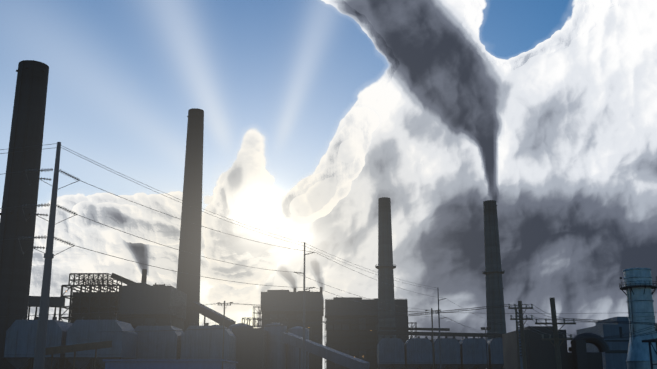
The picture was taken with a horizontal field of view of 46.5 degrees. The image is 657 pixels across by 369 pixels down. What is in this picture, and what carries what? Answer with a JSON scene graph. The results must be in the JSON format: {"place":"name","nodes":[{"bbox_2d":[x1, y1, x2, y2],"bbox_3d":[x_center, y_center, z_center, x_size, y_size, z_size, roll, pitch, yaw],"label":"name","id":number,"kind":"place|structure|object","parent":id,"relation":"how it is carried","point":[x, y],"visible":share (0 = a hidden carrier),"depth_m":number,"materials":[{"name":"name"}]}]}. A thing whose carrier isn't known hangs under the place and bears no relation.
{"place":"outdoors","nodes":[
{"label":"outdoors","id":0,"kind":"place"},
{"bbox_2d":[0,0,573,320],"label":"sky","id":1,"kind":"structure","parent":0,"point":[333,35],"materials":[{"name":"blue"}]},
{"bbox_2d":[0,0,656,368],"bbox_3d":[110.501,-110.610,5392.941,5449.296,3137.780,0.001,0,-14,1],"label":"cloud","id":2,"kind":"structure","parent":0,"point":[609,40],"depth_m":5348.15,"materials":[{"name":"white"}]},
{"bbox_2d":[0,1,656,358],"bbox_3d":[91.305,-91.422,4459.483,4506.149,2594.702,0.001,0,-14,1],"label":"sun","id":3,"kind":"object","parent":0,"point":[245,193],"depth_m":4411.72,"materials":[{"name":"white"}]},
{"bbox_2d":[576,317,656,368],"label":"building","id":4,"kind":"structure","parent":0,"point":[615,357],"depth_m":255.31,"materials":[{"name":"metal"}]},
{"label":"ground","id":5,"kind":"structure","parent":0,"visible":0},
{"bbox_2d":[0,60,48,368],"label":"chimney","id":6,"kind":"object","parent":5,"relation":"on","point":[28,120],"depth_m":350.86,"materials":[{"name":"concrete"}]},
{"bbox_2d":[27,296,64,319],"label":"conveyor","id":7,"kind":"object","parent":5,"relation":"on","point":[55,302],"depth_m":425.19,"materials":[{"name":"metal"}]},
{"bbox_2d":[18,142,79,368],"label":"transmission tower","id":8,"kind":"structure","parent":5,"relation":"on","point":[39,354],"depth_m":57.27,"materials":[{"name":"grey metal"}]},
{"bbox_2d":[0,143,656,338],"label":"wires","id":9,"kind":"object","parent":8,"relation":"attached to","point":[593,321],"depth_m":77.80,"materials":[{"name":"black metal"}]},
{"bbox_2d":[0,317,137,368],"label":"storage tanks","id":10,"kind":"object","parent":5,"relation":"on","point":[20,338],"depth_m":296.48,"materials":[{"name":"metal"}]},
{"bbox_2d":[58,269,146,368],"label":"factory building","id":11,"kind":"structure","parent":5,"relation":"on","point":[89,302],"depth_m":434.22,"materials":[{"name":"metal"}]},
{"bbox_2d":[34,341,237,368],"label":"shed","id":12,"kind":"structure","parent":5,"relation":"on","point":[163,363],"depth_m":146.48,"materials":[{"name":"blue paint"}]},
{"bbox_2d":[119,283,186,331],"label":"boiler house","id":13,"kind":"structure","parent":5,"relation":"on","point":[136,296],"depth_m":429.33,"materials":[{"name":"metal"}]},
{"bbox_2d":[139,283,406,298],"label":"roof clutter","id":14,"kind":"object","parent":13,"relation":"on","point":[350,298],"depth_m":702.88,"materials":[{"name":"metal"}]},
{"bbox_2d":[134,323,236,360],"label":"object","id":15,"kind":"object","parent":5,"relation":"on","point":[154,342],"depth_m":324.61,"materials":[{"name":"metal"}]},
{"bbox_2d":[176,108,203,330],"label":"chimney","id":16,"kind":"object","parent":5,"relation":"on","point":[189,263],"depth_m":499.34,"materials":[{"name":"concrete"}]},
{"bbox_2d":[191,301,235,327],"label":"conveyor","id":17,"kind":"object","parent":5,"relation":"on","point":[210,313],"depth_m":449.64,"materials":[{"name":"metal"}]},
{"bbox_2d":[218,301,232,368],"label":"wooden pole","id":18,"kind":"object","parent":5,"relation":"on","point":[223,329],"depth_m":147.91,"materials":[{"name":"brown wood"}]},
{"bbox_2d":[232,328,266,368],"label":"storage tank","id":19,"kind":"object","parent":5,"relation":"on","point":[251,348],"depth_m":353.12,"materials":[{"name":"grey metal"}]},
{"bbox_2d":[211,322,308,368],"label":"storage tanks","id":20,"kind":"object","parent":5,"relation":"on","point":[279,351],"depth_m":373.27,"materials":[{"name":"grey metal"}]},
{"bbox_2d":[242,318,287,326],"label":"railing","id":21,"kind":"object","parent":20,"relation":"on","point":[264,319],"depth_m":381.61,"materials":[{"name":"metal"}]},
{"bbox_2d":[260,290,323,368],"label":"boiler house","id":22,"kind":"structure","parent":5,"relation":"on","point":[293,300],"depth_m":694.32,"materials":[{"name":"metal"}]},
{"bbox_2d":[294,242,314,368],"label":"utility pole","id":23,"kind":"object","parent":5,"relation":"on","point":[303,351],"depth_m":98.66,"materials":[{"name":"metal"}]},
{"bbox_2d":[282,332,369,368],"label":"conveyor","id":24,"kind":"object","parent":5,"relation":"on","point":[334,356],"depth_m":313.66,"materials":[{"name":"metal"}]},
{"bbox_2d":[252,287,416,337],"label":"stair towers","id":25,"kind":"structure","parent":5,"relation":"on","point":[294,290],"depth_m":691.69,"materials":[{"name":"metal"}]},
{"bbox_2d":[325,297,408,368],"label":"boiler house","id":26,"kind":"structure","parent":5,"relation":"on","point":[358,338],"depth_m":695.83,"materials":[{"name":"metal"}]},
{"bbox_2d":[375,197,395,368],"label":"chimney","id":27,"kind":"object","parent":5,"relation":"on","point":[385,266],"depth_m":626.14,"materials":[{"name":"grey concrete"}]},
{"bbox_2d":[395,315,408,368],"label":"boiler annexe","id":28,"kind":"structure","parent":5,"relation":"on","point":[400,321],"depth_m":684.75,"materials":[{"name":"grey metal"}]},
{"bbox_2d":[425,308,440,368],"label":"wooden pole","id":29,"kind":"object","parent":5,"relation":"on","point":[432,335],"depth_m":146.58,"materials":[{"name":"wood"}]},
{"bbox_2d":[432,287,446,368],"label":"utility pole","id":30,"kind":"object","parent":5,"relation":"on","point":[439,318],"depth_m":151.69,"materials":[{"name":"metal"}]},
{"bbox_2d":[377,336,503,368],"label":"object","id":31,"kind":"object","parent":5,"relation":"on","point":[416,353],"depth_m":457.89,"materials":[{"name":"metal"}]},
{"bbox_2d":[377,327,501,342],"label":"pipe rack","id":32,"kind":"object","parent":31,"relation":"on","point":[415,334],"depth_m":469.65,"materials":[{"name":"metal"}]},
{"bbox_2d":[481,327,490,368],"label":"flood light mast","id":33,"kind":"object","parent":5,"relation":"on","point":[486,328],"depth_m":430.62,"materials":[{"name":"metal"}]},
{"bbox_2d":[482,200,505,339],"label":"chimney","id":34,"kind":"object","parent":5,"relation":"on","point":[493,272],"depth_m":636.40,"materials":[{"name":"grey concrete"}]},
{"bbox_2d":[515,309,520,368],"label":"wooden pole","id":35,"kind":"object","parent":5,"relation":"on","point":[518,350],"depth_m":87.43,"materials":[{"name":"brown wood"}]},
{"bbox_2d":[517,312,522,368],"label":"utility pole","id":36,"kind":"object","parent":5,"relation":"on","point":[521,364],"depth_m":145.40,"materials":[{"name":"black wood"}]},
{"bbox_2d":[508,301,532,368],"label":"wooden pole","id":37,"kind":"object","parent":5,"relation":"on","point":[520,319],"depth_m":68.25,"materials":[{"name":"wood"}]},
{"bbox_2d":[535,298,575,368],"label":"wooden pole","id":38,"kind":"object","parent":5,"relation":"on","point":[555,330],"depth_m":60.16,"materials":[{"name":"brown wood"}]},
{"bbox_2d":[502,326,609,368],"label":"plant cluster","id":39,"kind":"object","parent":5,"relation":"on","point":[540,353],"depth_m":180.31,"materials":[{"name":"metal"}]},
{"bbox_2d":[623,268,656,368],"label":"tower","id":40,"kind":"structure","parent":5,"relation":"on","point":[638,355],"depth_m":193.44,"materials":[{"name":"blue metal"}]},
{"bbox_2d":[619,276,656,341],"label":"tower walkway","id":41,"kind":"structure","parent":40,"relation":"on","point":[630,286],"depth_m":194.90,"materials":[{"name":"metal"}]},
{"bbox_2d":[642,338,656,368],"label":"pipe rack","id":42,"kind":"object","parent":5,"relation":"on","point":[649,341],"depth_m":167.68,"materials":[{"name":"metal"}]}
]}

